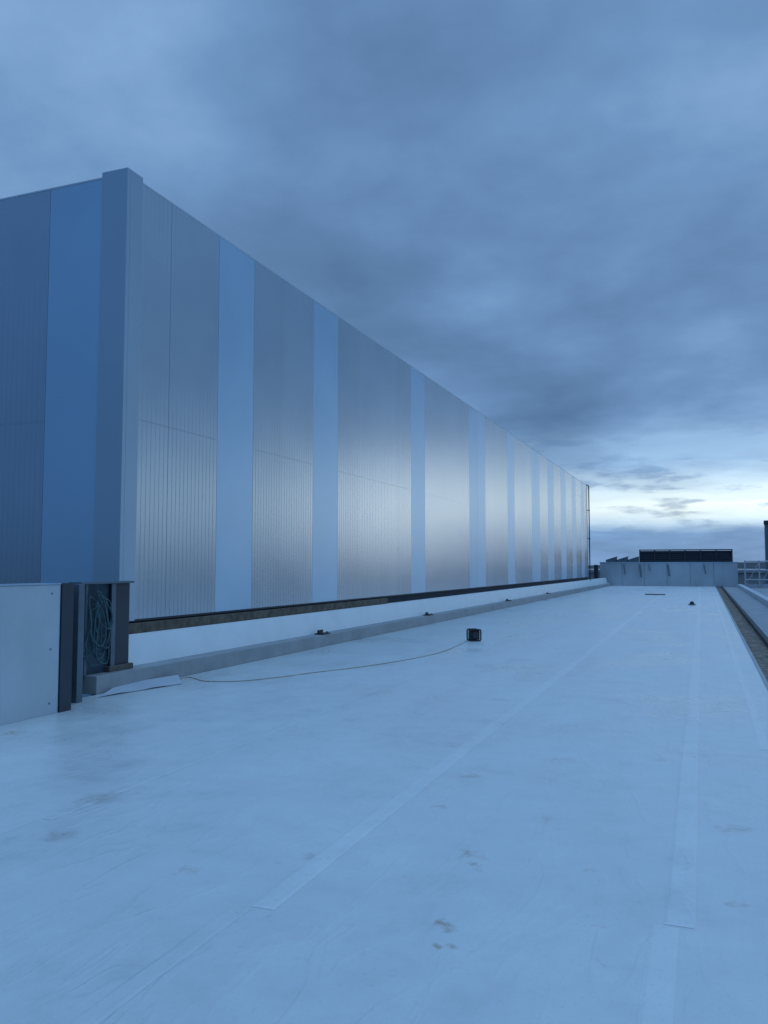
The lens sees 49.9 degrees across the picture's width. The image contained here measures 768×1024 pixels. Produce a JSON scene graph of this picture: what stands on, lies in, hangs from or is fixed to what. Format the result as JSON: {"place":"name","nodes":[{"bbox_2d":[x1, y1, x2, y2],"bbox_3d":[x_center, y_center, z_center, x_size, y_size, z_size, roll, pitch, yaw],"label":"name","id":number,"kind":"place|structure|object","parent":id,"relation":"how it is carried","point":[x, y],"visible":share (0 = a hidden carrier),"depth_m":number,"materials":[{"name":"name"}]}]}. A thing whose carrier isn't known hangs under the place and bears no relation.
{"place":"outdoors","nodes":[
{"label":"outdoors","id":0,"kind":"place"},
{"bbox_2d":[0,167,588,697],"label":"clad building","id":1,"kind":"structure","parent":0,"point":[198,417],"depth_m":13.91,"materials":[{"name":"silver metal"}]},
{"bbox_2d":[0,586,767,1023],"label":"roof deck","id":2,"kind":"structure","parent":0,"point":[552,810],"depth_m":4.95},
{"bbox_2d":[0,583,61,725],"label":"parapet wall","id":3,"kind":"structure","parent":2,"relation":"on","point":[29,636],"depth_m":8.65,"materials":[{"name":"metal"}]},
{"bbox_2d":[57,581,134,712],"bbox_3d":[-3.607,1.554,10.039,0.815,1.410,2.260,-1,-4,21],"label":"parapet frame","id":4,"kind":"object","parent":2,"relation":"on","point":[75,666],"visible":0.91,"depth_m":10.32,"materials":[{"name":"metal"}]},
{"bbox_2d":[83,590,113,665],"bbox_3d":[-3.609,1.478,10.525,0.143,0.961,0.554,-1,-4,21],"label":"hanging cable","id":5,"kind":"object","parent":4,"relation":"hanging from","point":[108,625],"visible":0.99,"depth_m":10.50,"materials":[{"name":"black rubber"}]},
{"bbox_2d":[99,675,181,696],"bbox_3d":[-3.182,2.281,10.853,0.401,0.054,1.746,-2,-4,30],"label":"membrane offcut","id":6,"kind":"object","parent":2,"relation":"on","point":[155,682],"visible":1,"depth_m":10.92,"materials":[{"name":"white plastic"}]},
{"bbox_2d":[180,641,466,681],"bbox_3d":[-0.222,2.525,14.171,1.186,0.012,7.810,-3,-5,39],"label":"extension cable","id":7,"kind":"object","parent":2,"relation":"on","point":[315,672],"visible":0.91,"depth_m":12.35,"materials":[{"name":"black rubber"}]},
{"bbox_2d":[83,583,610,694],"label":"kerb","id":8,"kind":"structure","parent":2,"relation":"on","point":[99,683],"depth_m":14.46,"materials":[{"name":"grey concrete"}]},
{"bbox_2d":[314,630,329,634],"bbox_3d":[-1.245,2.427,16.688,0.200,0.084,0.340,-1,-4,21],"label":"kerb bracket","id":9,"kind":"object","parent":8,"relation":"on","point":[320,632],"visible":1,"depth_m":16.59,"materials":[{"name":"black plastic"}]},
{"bbox_2d":[128,578,606,664],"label":"upstand wall","id":10,"kind":"structure","parent":8,"relation":"on","point":[152,646],"depth_m":15.95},
{"bbox_2d":[129,598,387,633],"bbox_3d":[-1.774,1.946,16.239,0.080,0.142,10.169,-1,-4,21],"label":"timber plank","id":11,"kind":"object","parent":10,"relation":"on","point":[143,627],"visible":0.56,"depth_m":14.29,"materials":[{"name":"brown wood"}]},
{"bbox_2d":[585,484,590,580],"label":"downpipe","id":12,"kind":"object","parent":10,"relation":"on","point":[589,533],"visible":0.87,"depth_m":58.09,"materials":[{"name":"metal"}]},
{"bbox_2d":[466,628,481,641],"bbox_3d":[1.924,2.622,17.647,0.262,0.275,0.232,1,-4,-17],"label":"cable reel","id":13,"kind":"object","parent":2,"relation":"on","point":[473,634],"visible":1,"depth_m":17.57,"materials":[{"name":"black plastic"}]},
{"bbox_2d":[599,562,737,586],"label":"parapet","id":14,"kind":"structure","parent":2,"relation":"on","point":[720,574],"depth_m":65.60,"materials":[{"name":"concrete"}]},
{"bbox_2d":[594,565,597,578],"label":"end post","id":15,"kind":"object","parent":14,"relation":"attached to","point":[595,571],"visible":0.49,"depth_m":67.24,"materials":[{"name":"metal"}]},
{"bbox_2d":[0,0,767,564],"label":"sky","id":16,"kind":"structure","parent":0,"point":[554,213],"materials":[{"name":"blue"}]},
{"bbox_2d":[588,569,765,585],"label":"block","id":17,"kind":"structure","parent":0,"point":[741,577],"depth_m":71.27,"materials":[{"name":"grey metal"}]},
{"bbox_2d":[606,556,617,561],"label":"roof vent","id":18,"kind":"object","parent":17,"relation":"on","point":[613,559],"visible":0.42,"depth_m":83.11,"materials":[{"name":"grey metal"}]},
{"bbox_2d":[617,556,628,561],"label":"roof vent","id":19,"kind":"object","parent":17,"relation":"on","point":[624,559],"visible":0.42,"depth_m":82.74,"materials":[{"name":"grey metal"}]},
{"bbox_2d":[628,556,639,561],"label":"roof vent","id":20,"kind":"object","parent":17,"relation":"on","point":[635,559],"visible":0.42,"depth_m":82.36,"materials":[{"name":"grey metal"}]},
{"bbox_2d":[639,549,732,565],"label":"louvre screen","id":21,"kind":"object","parent":17,"relation":"on","point":[682,556],"visible":0.67,"depth_m":86.17,"materials":[{"name":"metal"}]},
{"bbox_2d":[590,562,764,567],"bbox_3d":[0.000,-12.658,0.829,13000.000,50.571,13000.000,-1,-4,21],"label":"hills","id":22,"kind":"structure","parent":0,"point":[750,564],"depth_m":5005.59,"materials":[{"name":"grey"}]},
{"bbox_3d":[12.618,8.654,28.710,16.400,9.680,77.400,-1,-4,21],"label":"lower building","id":23,"kind":"object","parent":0,"visible":0},
{"bbox_2d":[715,586,767,689],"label":"roof edge trim","id":24,"kind":"structure","parent":23,"relation":"on","point":[765,681],"depth_m":15.36,"materials":[{"name":"grey metal"}]},
{"bbox_2d":[721,586,767,647],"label":"gutter kerb","id":25,"kind":"structure","parent":23,"relation":"on","point":[758,631],"depth_m":23.09,"materials":[{"name":"grey concrete"}]},
{"bbox_2d":[716,587,767,680],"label":"gutter","id":26,"kind":"object","parent":25,"relation":"on","point":[757,646],"visible":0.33,"depth_m":19.47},
{"bbox_2d":[724,587,767,636],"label":"walkway","id":27,"kind":"structure","parent":23,"relation":"on","point":[755,610],"depth_m":33.91,"materials":[{"name":"grey concrete"}]},
{"bbox_2d":[738,584,767,606],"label":"kerb","id":28,"kind":"structure","parent":27,"relation":"on","point":[761,598],"depth_m":41.49,"materials":[{"name":"white concrete"}]},
{"bbox_2d":[744,560,767,587],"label":"guard rail","id":29,"kind":"object","parent":27,"relation":"on","point":[759,585],"visible":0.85,"depth_m":60.14,"materials":[{"name":"grey metal"}]},
{"bbox_2d":[763,520,767,583],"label":"flue","id":30,"kind":"object","parent":27,"relation":"on","point":[765,522],"visible":0.78,"depth_m":61.54,"materials":[{"name":"grey metal"}]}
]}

